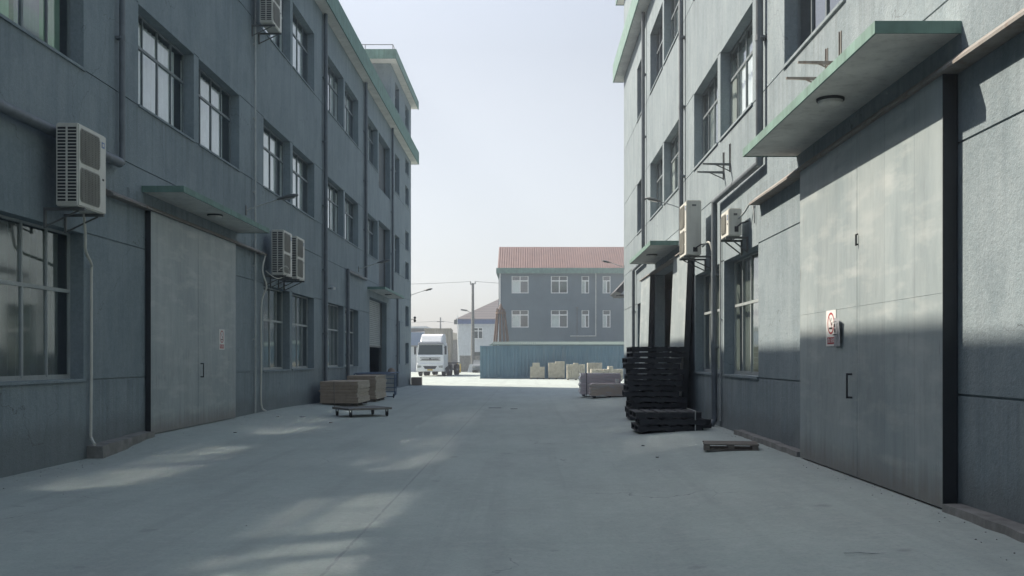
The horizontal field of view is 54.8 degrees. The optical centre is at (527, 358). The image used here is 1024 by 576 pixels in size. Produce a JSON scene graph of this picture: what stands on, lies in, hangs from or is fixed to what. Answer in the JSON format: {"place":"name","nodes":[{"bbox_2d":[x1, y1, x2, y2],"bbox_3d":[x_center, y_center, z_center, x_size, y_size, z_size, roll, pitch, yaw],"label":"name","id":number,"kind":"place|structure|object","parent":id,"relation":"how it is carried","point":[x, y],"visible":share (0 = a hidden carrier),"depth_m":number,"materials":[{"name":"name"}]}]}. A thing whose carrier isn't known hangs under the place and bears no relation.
{"place":"outdoors","nodes":[
{"label":"outdoors","id":0,"kind":"place"},
{"bbox_2d":[411,326,429,345],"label":"warehouse","id":1,"kind":"structure","parent":0,"point":[417,332],"depth_m":150.00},
{"bbox_2d":[424,333,457,368],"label":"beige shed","id":2,"kind":"structure","parent":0,"point":[455,352],"depth_m":135.00,"materials":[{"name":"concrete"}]},
{"bbox_2d":[460,356,479,371],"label":"boundary wall","id":3,"kind":"structure","parent":0,"point":[465,361],"depth_m":117.00,"materials":[{"name":"concrete"}]},
{"bbox_2d":[456,299,498,363],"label":"house","id":4,"kind":"structure","parent":0,"point":[484,321],"depth_m":128.00,"materials":[{"name":"paint"}]},
{"bbox_2d":[474,327,482,338],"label":"window","id":5,"kind":"structure","parent":4,"relation":"in","point":[478,331],"depth_m":127.97,"materials":[{"name":"grey"}]},
{"bbox_2d":[339,0,623,332],"label":"sky","id":6,"kind":"structure","parent":0,"point":[517,128],"materials":[{"name":"white"}]},
{"bbox_2d":[0,370,1023,575],"bbox_3d":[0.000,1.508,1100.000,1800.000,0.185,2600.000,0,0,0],"label":"ground","id":7,"kind":"structure","parent":0,"point":[465,474],"depth_m":10.59,"materials":[{"name":"concrete"}]},
{"bbox_2d":[87,431,154,458],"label":"kerb","id":8,"kind":"structure","parent":7,"relation":"on","point":[103,449],"depth_m":16.36,"materials":[{"name":"concrete"}]},
{"bbox_2d":[0,0,418,477],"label":"factory building","id":9,"kind":"structure","parent":7,"relation":"on","point":[194,113],"depth_m":20.82,"materials":[{"name":"paint"}]},
{"bbox_2d":[0,0,85,71],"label":"window","id":10,"kind":"structure","parent":9,"relation":"in","point":[38,19],"depth_m":14.91,"materials":[{"name":"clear glass"}]},
{"bbox_2d":[0,214,85,385],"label":"window","id":11,"kind":"structure","parent":9,"relation":"in","point":[29,289],"depth_m":14.68,"materials":[{"name":"clear glass"}]},
{"bbox_2d":[43,123,105,233],"bbox_3d":[-6.750,-2.650,14.713,0.600,1.500,1.022,0,0,0],"label":"air conditioner","id":12,"kind":"object","parent":9,"relation":"attached to","point":[80,168],"visible":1,"depth_m":14.35,"materials":[{"name":"metal"}]},
{"bbox_2d":[83,214,95,445],"bbox_3d":[-6.840,-0.411,15.425,0.126,3.583,0.906,0,0,-17],"label":"drain hose","id":13,"kind":"object","parent":9,"relation":"attached to","point":[91,331],"visible":1,"depth_m":15.80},
{"bbox_2d":[137,14,195,142],"bbox_3d":[-7.242,-5.487,19.335,0.444,1.865,3.010,0,0,0],"label":"window","id":14,"kind":"structure","parent":9,"relation":"in","point":[156,76],"depth_m":19.60,"materials":[{"name":"clear glass"}]},
{"bbox_2d":[146,211,197,432],"bbox_3d":[-6.991,-0.680,19.474,0.094,4.160,2.632,0,0,0],"label":"door","id":15,"kind":"structure","parent":9,"relation":"in","point":[171,245],"depth_m":19.24,"materials":[{"name":"paint"}]},
{"bbox_2d":[180,60,240,171],"bbox_3d":[-7.242,-5.487,22.610,0.444,1.865,3.020,0,0,0],"label":"window","id":16,"kind":"structure","parent":9,"relation":"in","point":[210,100],"depth_m":22.89,"materials":[{"name":"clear glass"}]},
{"bbox_2d":[207,214,222,218],"bbox_3d":[-6.630,-3.000,20.900,0.320,0.090,0.320,0,0,0],"label":"ceiling lamp","id":17,"kind":"object","parent":9,"relation":"attached to","point":[215,216],"visible":1,"depth_m":20.80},
{"bbox_2d":[198,229,235,424],"bbox_3d":[-6.944,-0.680,22.132,0.132,4.160,2.657,0,0,0],"label":"door","id":18,"kind":"structure","parent":9,"relation":"in","point":[216,255],"depth_m":22.02,"materials":[{"name":"paint"}]},
{"bbox_2d":[219,329,224,349],"bbox_3d":[-6.944,-0.430,22.380,0.009,0.460,0.400,0,0,0],"label":"no smoking sign","id":19,"kind":"object","parent":9,"relation":"attached to","point":[221,339],"visible":1,"depth_m":22.35,"materials":[{"name":"plastic"}]},
{"bbox_2d":[260,255,266,410],"bbox_3d":[-6.916,-0.656,25.850,0.160,4.110,0.217,0,0,-28],"label":"drain hose","id":20,"kind":"object","parent":9,"relation":"attached to","point":[263,409],"visible":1,"depth_m":25.88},
{"bbox_2d":[252,0,281,44],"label":"air conditioner","id":21,"kind":"object","parent":9,"relation":"attached to","point":[271,17],"visible":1,"depth_m":25.17,"materials":[{"name":"metal"}]},
{"bbox_2d":[245,194,297,214],"bbox_3d":[-6.390,-3.850,24.650,1.320,0.540,0.188,0,0,0],"label":"street lamp","id":22,"kind":"object","parent":9,"relation":"attached to","point":[289,196],"visible":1,"depth_m":24.62,"materials":[{"name":"metal"}]},
{"bbox_2d":[263,287,290,371],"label":"window","id":23,"kind":"structure","parent":9,"relation":"in","point":[270,297],"depth_m":28.46,"materials":[{"name":"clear glass"}]},
{"bbox_2d":[263,125,291,204],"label":"window","id":24,"kind":"structure","parent":9,"relation":"in","point":[270,145],"depth_m":28.27,"materials":[{"name":"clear glass"}]},
{"bbox_2d":[263,0,291,64],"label":"window","id":25,"kind":"structure","parent":9,"relation":"in","point":[274,40],"depth_m":28.69,"materials":[{"name":"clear glass"}]},
{"bbox_2d":[264,230,291,287],"bbox_3d":[-6.750,-2.670,26.673,0.600,1.500,1.022,0,0,0],"label":"air conditioner","id":26,"kind":"object","parent":9,"relation":"attached to","point":[281,248],"visible":0.98,"depth_m":26.20,"materials":[{"name":"metal"}]},
{"bbox_2d":[278,236,304,290],"bbox_3d":[-6.750,-2.690,28.183,0.600,1.500,1.022,0,0,0],"label":"air conditioner","id":27,"kind":"object","parent":9,"relation":"attached to","point":[298,259],"visible":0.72,"depth_m":27.83,"materials":[{"name":"metal"}]},
{"bbox_2d":[278,293,314,370],"bbox_3d":[-7.241,-0.808,31.000,0.442,2.345,3.040,0,0,0],"label":"window","id":28,"kind":"structure","parent":9,"relation":"in","point":[297,325],"depth_m":31.53,"materials":[{"name":"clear glass"}]},
{"bbox_2d":[280,146,314,219],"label":"window","id":29,"kind":"structure","parent":9,"relation":"in","point":[298,179],"depth_m":31.67,"materials":[{"name":"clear glass"}]},
{"bbox_2d":[280,13,314,94],"bbox_3d":[-7.242,-9.703,31.060,0.443,1.995,3.020,0,0,0],"label":"window","id":30,"kind":"structure","parent":9,"relation":"in","point":[298,48],"depth_m":31.78,"materials":[{"name":"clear glass"}]},
{"bbox_2d":[328,182,343,238],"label":"window","id":31,"kind":"structure","parent":9,"relation":"in","point":[331,203],"depth_m":36.96,"materials":[{"name":"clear glass"}]},
{"bbox_2d":[328,64,343,130],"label":"window","id":32,"kind":"structure","parent":9,"relation":"in","point":[333,96],"depth_m":37.11,"materials":[{"name":"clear glass"}]},
{"bbox_2d":[328,304,343,368],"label":"window","id":33,"kind":"structure","parent":9,"relation":"in","point":[331,329],"depth_m":36.96,"materials":[{"name":"clear glass"}]},
{"bbox_2d":[335,193,358,248],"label":"window","id":34,"kind":"structure","parent":9,"relation":"in","point":[348,204],"depth_m":40.08,"materials":[{"name":"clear glass"}]},
{"bbox_2d":[335,82,358,148],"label":"window","id":35,"kind":"structure","parent":9,"relation":"in","point":[348,102],"depth_m":40.08,"materials":[{"name":"clear glass"}]},
{"bbox_2d":[335,308,358,367],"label":"window","id":36,"kind":"structure","parent":9,"relation":"in","point":[351,333],"depth_m":40.21,"materials":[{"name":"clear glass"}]},
{"bbox_2d":[368,217,377,260],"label":"window","id":37,"kind":"structure","parent":9,"relation":"in","point":[370,223],"depth_m":45.51,"materials":[{"name":"clear glass"}]},
{"bbox_2d":[368,123,377,172],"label":"window","id":38,"kind":"structure","parent":9,"relation":"in","point":[370,131],"depth_m":45.51,"materials":[{"name":"clear glass"}]},
{"bbox_2d":[358,259,389,271],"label":"street lamp","id":39,"kind":"object","parent":9,"relation":"attached to","point":[385,260],"visible":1,"depth_m":40.97,"materials":[{"name":"grey metal"}]},
{"bbox_2d":[395,159,399,196],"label":"window","id":40,"kind":"structure","parent":9,"relation":"in","point":[395,159],"depth_m":53.99,"materials":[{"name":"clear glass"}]},
{"bbox_2d":[395,237,399,274],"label":"window","id":41,"kind":"structure","parent":9,"relation":"in","point":[395,237],"depth_m":53.97,"materials":[{"name":"clear glass"}]},
{"bbox_2d":[319,380,369,405],"bbox_3d":[-6.114,1.148,33.045,1.284,0.800,2.363,0,0,0],"label":"plywood stack","id":42,"kind":"object","parent":7,"relation":"on","point":[351,392],"visible":0.98,"depth_m":31.91,"materials":[{"name":"wood"}]},
{"bbox_2d":[332,391,391,416],"bbox_3d":[-4.620,1.124,27.450,1.280,0.948,1.140,0,0,-34],"label":"flat trolley","id":43,"kind":"object","parent":7,"relation":"on","point":[353,408],"visible":1,"depth_m":27.34,"materials":[{"name":"metal"}]},
{"bbox_2d":[347,375,386,401],"bbox_3d":[-6.074,1.112,37.299,1.114,0.955,2.661,0,0,0],"label":"plywood stack","id":44,"kind":"object","parent":7,"relation":"on","point":[377,390],"visible":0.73,"depth_m":36.21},
{"bbox_2d":[354,372,399,374],"bbox_3d":[-5.718,0.575,37.986,0.616,0.106,2.333,0,0,45],"label":"cart handle frame","id":45,"kind":"object","parent":44,"relation":"on","point":[362,373],"visible":0.99,"depth_m":37.78,"materials":[{"name":"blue metal"}]},
{"bbox_2d":[383,374,396,397],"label":"hand cart","id":46,"kind":"object","parent":7,"relation":"on","point":[390,384],"visible":0.68,"depth_m":40.02,"materials":[{"name":"blue metal"}]},
{"bbox_2d":[411,345,417,371],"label":"gatehouse","id":47,"kind":"object","parent":7,"relation":"on","point":[413,361],"visible":0.18,"depth_m":118.00,"materials":[{"name":"concrete"}]},
{"bbox_2d":[411,377,421,384],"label":"crate","id":48,"kind":"object","parent":7,"relation":"on","point":[416,380],"visible":0.97,"depth_m":58.40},
{"bbox_2d":[414,334,459,375],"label":"truck","id":49,"kind":"object","parent":7,"relation":"on","point":[432,353],"visible":1,"depth_m":88.17,"materials":[{"name":"white paint"}]},
{"bbox_2d":[424,328,452,361],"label":"shipping container","id":50,"kind":"object","parent":49,"relation":"on","point":[448,332],"visible":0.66,"depth_m":91.21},
{"bbox_2d":[454,316,460,372],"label":"barrier gate","id":51,"kind":"structure","parent":7,"relation":"on","point":[455,321],"depth_m":109.70,"materials":[{"name":"metal"}]},
{"bbox_2d":[461,281,477,371],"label":"utility pole","id":52,"kind":"object","parent":7,"relation":"on","point":[472,335],"visible":0.86,"depth_m":113.85,"materials":[{"name":"concrete"}]},
{"bbox_2d":[472,360,479,372],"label":"parked car","id":53,"kind":"object","parent":7,"relation":"on","point":[476,365],"visible":0.56,"depth_m":110.40,"materials":[{"name":"grey"}]},
{"bbox_2d":[493,303,509,345],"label":"pole bundle","id":54,"kind":"object","parent":7,"relation":"on","point":[498,315],"visible":0.48,"depth_m":92.61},
{"bbox_2d":[3,407,1014,559],"bbox_3d":[-1.505,1.505,24.011,11.034,0.195,39.988,0,0,0],"label":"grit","id":55,"kind":"object","parent":7,"relation":"on","point":[711,428],"visible":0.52,"depth_m":13.25,"materials":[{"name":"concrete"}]},
{"bbox_2d":[530,363,544,378],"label":"brick stack","id":56,"kind":"object","parent":7,"relation":"on","point":[537,371],"visible":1,"depth_m":76.01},
{"bbox_2d":[480,346,623,378],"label":"shipping container","id":57,"kind":"object","parent":7,"relation":"on","point":[506,362],"visible":0.66,"depth_m":77.94,"materials":[{"name":"metal"}]},
{"bbox_2d":[548,361,564,378],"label":"brick stack","id":58,"kind":"object","parent":7,"relation":"on","point":[556,369],"visible":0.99,"depth_m":75.81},
{"bbox_2d":[567,363,584,379],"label":"brick stack","id":59,"kind":"object","parent":7,"relation":"on","point":[574,370],"visible":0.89,"depth_m":72.81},
{"bbox_2d":[587,363,601,372],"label":"brick stack","id":60,"kind":"object","parent":7,"relation":"on","point":[594,366],"visible":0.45,"depth_m":74.31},
{"bbox_2d":[578,373,620,395],"bbox_3d":[2.798,1.023,38.850,1.612,0.893,1.105,0,0,0],"label":"wrapped bundle","id":61,"kind":"object","parent":7,"relation":"on","point":[601,377],"visible":0.67,"depth_m":38.30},
{"bbox_2d":[588,383,624,397],"bbox_3d":[3.023,1.203,37.150,1.461,0.533,1.105,0,0,0],"label":"wrapped bundle","id":62,"kind":"object","parent":7,"relation":"on","point":[608,390],"visible":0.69,"depth_m":36.60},
{"bbox_2d":[590,366,622,380],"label":"brick stack","id":63,"kind":"object","parent":7,"relation":"on","point":[609,369],"visible":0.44,"depth_m":69.21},
{"bbox_2d":[631,422,703,431],"bbox_3d":[2.828,1.403,20.196,1.305,0.127,1.165,0,0,-1],"label":"pallet","id":64,"kind":"object","parent":7,"relation":"on","point":[635,426],"visible":0.71,"depth_m":19.63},
{"bbox_2d":[635,418,705,425],"bbox_3d":[2.888,1.270,20.166,1.305,0.127,1.165,0,0,2],"label":"pallet","id":65,"kind":"object","parent":64,"relation":"on","point":[676,421],"visible":0.65,"depth_m":19.60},
{"bbox_2d":[629,409,701,418],"bbox_3d":[2.788,1.137,20.216,1.305,0.127,1.165,0,0,-2],"label":"pallet","id":66,"kind":"object","parent":65,"relation":"on","point":[661,413],"visible":0.96,"depth_m":19.66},
{"bbox_2d":[703,440,758,450],"bbox_3d":[3.217,1.389,15.698,0.860,0.104,0.632,0,0,9],"label":"pallet","id":67,"kind":"object","parent":7,"relation":"on","point":[746,446],"visible":1,"depth_m":15.51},
{"bbox_2d":[734,430,799,456],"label":"kerb","id":68,"kind":"structure","parent":7,"relation":"on","point":[782,447],"depth_m":15.98,"materials":[{"name":"concrete"}]},
{"bbox_2d":[613,0,1023,523],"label":"factory building","id":69,"kind":"structure","parent":7,"relation":"on","point":[885,198],"depth_m":12.01,"materials":[{"name":"paint"}]},
{"bbox_2d":[639,275,653,390],"bbox_3d":[3.901,-0.610,32.694,0.254,4.140,2.512,0,0,0],"label":"door","id":70,"kind":"structure","parent":69,"relation":"in","point":[647,284],"depth_m":32.09,"materials":[{"name":"paint"}]},
{"bbox_2d":[646,254,656,257],"bbox_3d":[3.590,-2.965,28.600,0.320,0.090,0.320,0,0,0],"label":"ceiling lamp","id":71,"kind":"object","parent":69,"relation":"attached to","point":[651,255],"visible":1,"depth_m":28.50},
{"bbox_2d":[649,155,662,220],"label":"window","id":72,"kind":"structure","parent":69,"relation":"in","point":[660,163],"depth_m":31.84,"materials":[{"name":"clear glass"}]},
{"bbox_2d":[649,20,662,94],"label":"window","id":73,"kind":"structure","parent":69,"relation":"in","point":[660,32],"depth_m":31.84,"materials":[{"name":"clear glass"}]},
{"bbox_2d":[645,197,679,207],"bbox_3d":[3.525,-3.937,25.350,1.030,0.421,0.146,0,0,0],"label":"street lamp","id":74,"kind":"object","parent":69,"relation":"attached to","point":[652,199],"visible":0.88,"depth_m":25.32,"materials":[{"name":"grey metal"}]},
{"bbox_2d":[663,131,678,204],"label":"window","id":75,"kind":"structure","parent":69,"relation":"in","point":[675,142],"depth_m":28.56,"materials":[{"name":"clear glass"}]},
{"bbox_2d":[663,0,678,65],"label":"window","id":76,"kind":"structure","parent":69,"relation":"in","point":[674,3],"depth_m":28.57,"materials":[{"name":"grey glass"}]},
{"bbox_2d":[668,255,692,408],"bbox_3d":[3.876,-0.620,25.219,0.304,4.120,2.462,0,0,0],"label":"door","id":77,"kind":"structure","parent":69,"relation":"in","point":[682,271],"depth_m":24.49,"materials":[{"name":"paint"}]},
{"bbox_2d":[679,200,710,271],"bbox_3d":[3.740,-2.720,22.077,0.600,1.500,1.022,0,0,0],"label":"air conditioner","id":78,"kind":"object","parent":69,"relation":"attached to","point":[690,230],"visible":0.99,"depth_m":21.63,"materials":[{"name":"metal"}]},
{"bbox_2d":[697,152,724,179],"bbox_3d":[3.760,-3.960,20.304,0.560,0.560,0.048,0,0,0],"label":"wall bracket","id":79,"kind":"object","parent":69,"relation":"attached to","point":[718,172],"depth_m":20.28,"materials":[{"name":"metal"}]},
{"bbox_2d":[693,58,736,170],"bbox_3d":[4.232,-5.487,22.510,0.444,1.865,3.020,0,0,0],"label":"window","id":80,"kind":"structure","parent":69,"relation":"in","point":[710,100],"depth_m":23.01,"materials":[{"name":"clear glass"}]},
{"bbox_2d":[702,143,730,171],"bbox_3d":[3.760,-4.000,19.664,0.560,0.560,0.048,0,0,0],"label":"wall bracket","id":81,"kind":"object","parent":69,"relation":"attached to","point":[724,164],"depth_m":19.64,"materials":[{"name":"metal"}]},
{"bbox_2d":[694,264,739,375],"bbox_3d":[4.230,-0.818,22.265,0.440,2.365,3.210,0,0,0],"label":"window","id":82,"kind":"structure","parent":69,"relation":"in","point":[707,315],"depth_m":22.98,"materials":[{"name":"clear glass"}]},
{"bbox_2d":[720,208,748,255],"bbox_3d":[3.835,-2.340,18.337,0.410,0.800,0.802,0,0,0],"label":"air conditioner","id":83,"kind":"object","parent":69,"relation":"attached to","point":[731,226],"visible":1,"depth_m":18.09,"materials":[{"name":"metal"}]},
{"bbox_2d":[738,204,754,222],"bbox_3d":[3.941,-2.598,17.747,0.059,0.397,0.560,0,0,-19],"label":"cable","id":84,"kind":"object","parent":83,"relation":"attached to","point":[741,215],"visible":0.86,"depth_m":17.52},
{"bbox_2d":[719,19,752,141],"bbox_3d":[4.232,-5.487,19.235,0.444,1.865,3.010,0,0,0],"label":"window","id":85,"kind":"structure","parent":69,"relation":"in","point":[744,73],"depth_m":19.96,"materials":[{"name":"white glass"}]},
{"bbox_2d":[722,250,759,378],"bbox_3d":[4.231,-0.818,18.815,0.442,2.365,3.070,0,0,0],"label":"window","id":86,"kind":"structure","parent":69,"relation":"in","point":[749,304],"depth_m":19.56,"materials":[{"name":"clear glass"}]},
{"bbox_2d":[786,48,827,82],"bbox_3d":[3.760,-3.900,13.304,0.560,0.560,0.048,0,0,0],"label":"wall bracket","id":87,"kind":"object","parent":69,"relation":"attached to","point":[810,79],"depth_m":13.28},
{"bbox_2d":[782,0,844,69],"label":"window","id":88,"kind":"structure","parent":69,"relation":"in","point":[827,15],"depth_m":14.68,"materials":[{"name":"grey metal"}]},
{"bbox_2d":[798,31,841,67],"bbox_3d":[3.760,-3.940,12.724,0.560,0.560,0.048,0,0,0],"label":"wall bracket","id":89,"kind":"object","parent":69,"relation":"attached to","point":[822,63],"depth_m":12.70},
{"bbox_2d":[800,134,856,476],"bbox_3d":[3.894,-0.645,12.926,0.132,4.110,2.448,0,0,0],"label":"door","id":90,"kind":"structure","parent":69,"relation":"in","point":[828,186],"depth_m":12.76,"materials":[{"name":"paint"}]},
{"bbox_2d":[816,95,844,107],"bbox_3d":[3.540,-2.995,11.550,0.320,0.090,0.320,0,0,0],"label":"ceiling lamp","id":91,"kind":"object","parent":69,"relation":"attached to","point":[829,101],"visible":1,"depth_m":11.46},
{"bbox_2d":[826,310,835,345],"bbox_3d":[3.894,-0.388,12.680,0.009,0.460,0.400,0,0,0],"label":"no smoking sign","id":92,"kind":"object","parent":69,"relation":"attached to","point":[830,315],"visible":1,"depth_m":12.70,"materials":[{"name":"plastic"}]},
{"bbox_2d":[833,318,839,345],"bbox_3d":[3.862,-0.335,12.354,0.037,0.360,0.312,0,0,0],"label":"notice","id":93,"kind":"object","parent":69,"relation":"attached to","point":[836,334],"visible":1,"depth_m":12.35,"materials":[{"name":"paper"}]},
{"bbox_2d":[855,74,956,507],"bbox_3d":[3.947,-0.645,10.474,0.134,4.110,2.433,0,0,-1],"label":"door","id":94,"kind":"structure","parent":69,"relation":"in","point":[906,236],"depth_m":10.06,"materials":[{"name":"paint"}]},
{"bbox_2d":[844,552,887,553],"bbox_3d":[2.572,1.478,7.494,0.346,0.011,0.047,0,0,8],"label":"twig","id":95,"kind":"object","parent":7,"relation":"on","point":[865,552],"visible":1,"depth_m":7.50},
{"bbox_2d":[942,503,1023,542],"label":"kerb","id":96,"kind":"structure","parent":7,"relation":"on","point":[998,524],"depth_m":8.36,"materials":[{"name":"concrete"}]},
{"bbox_2d":[491,341,623,344],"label":"shed","id":97,"kind":"structure","parent":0,"point":[564,342],"depth_m":84.65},
{"bbox_2d":[496,247,623,345],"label":"office building","id":98,"kind":"structure","parent":0,"point":[555,294],"depth_m":105.00,"materials":[{"name":"grey paint"}]},
{"bbox_2d":[512,276,528,292],"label":"window","id":99,"kind":"structure","parent":98,"relation":"in","point":[516,285],"depth_m":105.26,"materials":[{"name":"white glass"}]},
{"bbox_2d":[512,310,528,326],"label":"window","id":100,"kind":"structure","parent":98,"relation":"in","point":[516,317],"depth_m":105.26,"materials":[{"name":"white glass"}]},
{"bbox_2d":[551,276,567,292],"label":"window","id":101,"kind":"structure","parent":98,"relation":"in","point":[559,280],"depth_m":105.03,"materials":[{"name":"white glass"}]},
{"bbox_2d":[551,310,567,326],"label":"window","id":102,"kind":"structure","parent":98,"relation":"in","point":[555,318],"depth_m":105.03,"materials":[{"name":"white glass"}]},
{"bbox_2d":[582,276,588,292],"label":"window","id":103,"kind":"structure","parent":98,"relation":"in","point":[583,283],"depth_m":105.03,"materials":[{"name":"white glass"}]},
{"bbox_2d":[582,310,588,326],"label":"window","id":104,"kind":"structure","parent":98,"relation":"in","point":[583,315],"depth_m":105.03,"materials":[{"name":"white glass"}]},
{"bbox_2d":[603,276,609,292],"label":"window","id":105,"kind":"structure","parent":98,"relation":"in","point":[604,283],"depth_m":105.26,"materials":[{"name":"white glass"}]},
{"bbox_2d":[603,310,609,326],"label":"window","id":106,"kind":"structure","parent":98,"relation":"in","point":[604,315],"depth_m":105.26,"materials":[{"name":"white glass"}]},
{"bbox_2d":[610,281,623,297],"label":"lean to roof","id":107,"kind":"object","parent":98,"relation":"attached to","point":[618,291],"visible":0.24,"depth_m":57.33,"materials":[{"name":"metal"}]},
{"bbox_2d":[625,406,682,413],"bbox_3d":[3.065,1.264,24.205,1.305,0.127,1.165,0,0,2],"label":"pallet","id":108,"kind":"object","parent":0,"point":[627,408],"visible":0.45,"depth_m":23.72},
{"bbox_2d":[626,401,685,407],"bbox_3d":[3.125,1.129,24.245,1.305,0.127,1.165,0,0,-2],"label":"pallet","id":109,"kind":"object","parent":108,"relation":"on","point":[655,404],"visible":0.71,"depth_m":23.68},
{"bbox_2d":[626,396,687,402],"bbox_3d":[3.141,0.995,24.179,1.305,0.127,1.165,0,0,-3],"label":"pallet","id":110,"kind":"object","parent":109,"relation":"on","point":[657,399],"visible":0.81,"depth_m":23.62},
{"bbox_2d":[622,390,678,396],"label":"pallet","id":111,"kind":"object","parent":110,"relation":"on","point":[625,393],"visible":0.9,"depth_m":23.64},
{"bbox_2d":[623,385,682,390],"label":"pallet","id":112,"kind":"object","parent":111,"relation":"on","point":[652,388],"visible":0.83,"depth_m":23.65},
{"bbox_2d":[624,379,681,385],"bbox_3d":[3.055,0.591,24.180,1.305,0.127,1.165,0,0,2],"label":"pallet","id":113,"kind":"object","parent":112,"relation":"on","point":[658,382],"visible":0.94,"depth_m":23.62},
{"bbox_2d":[624,374,681,379],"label":"pallet","id":114,"kind":"object","parent":113,"relation":"on","point":[653,376],"visible":0.89,"depth_m":23.61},
{"bbox_2d":[626,369,684,374],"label":"pallet","id":115,"kind":"object","parent":114,"relation":"on","point":[655,371],"visible":0.94,"depth_m":23.63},
{"bbox_2d":[623,363,679,368],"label":"pallet","id":116,"kind":"object","parent":115,"relation":"on","point":[651,365],"visible":1,"depth_m":23.66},
{"bbox_2d":[622,358,681,362],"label":"pallet","id":117,"kind":"object","parent":116,"relation":"on","point":[652,360],"visible":0.91,"depth_m":23.64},
{"bbox_2d":[626,352,686,357],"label":"pallet","id":118,"kind":"object","parent":117,"relation":"on","point":[657,354],"visible":1,"depth_m":23.66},
{"bbox_2d":[626,347,685,351],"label":"pallet","id":119,"kind":"object","parent":118,"relation":"on","point":[657,349],"visible":0.95,"depth_m":23.65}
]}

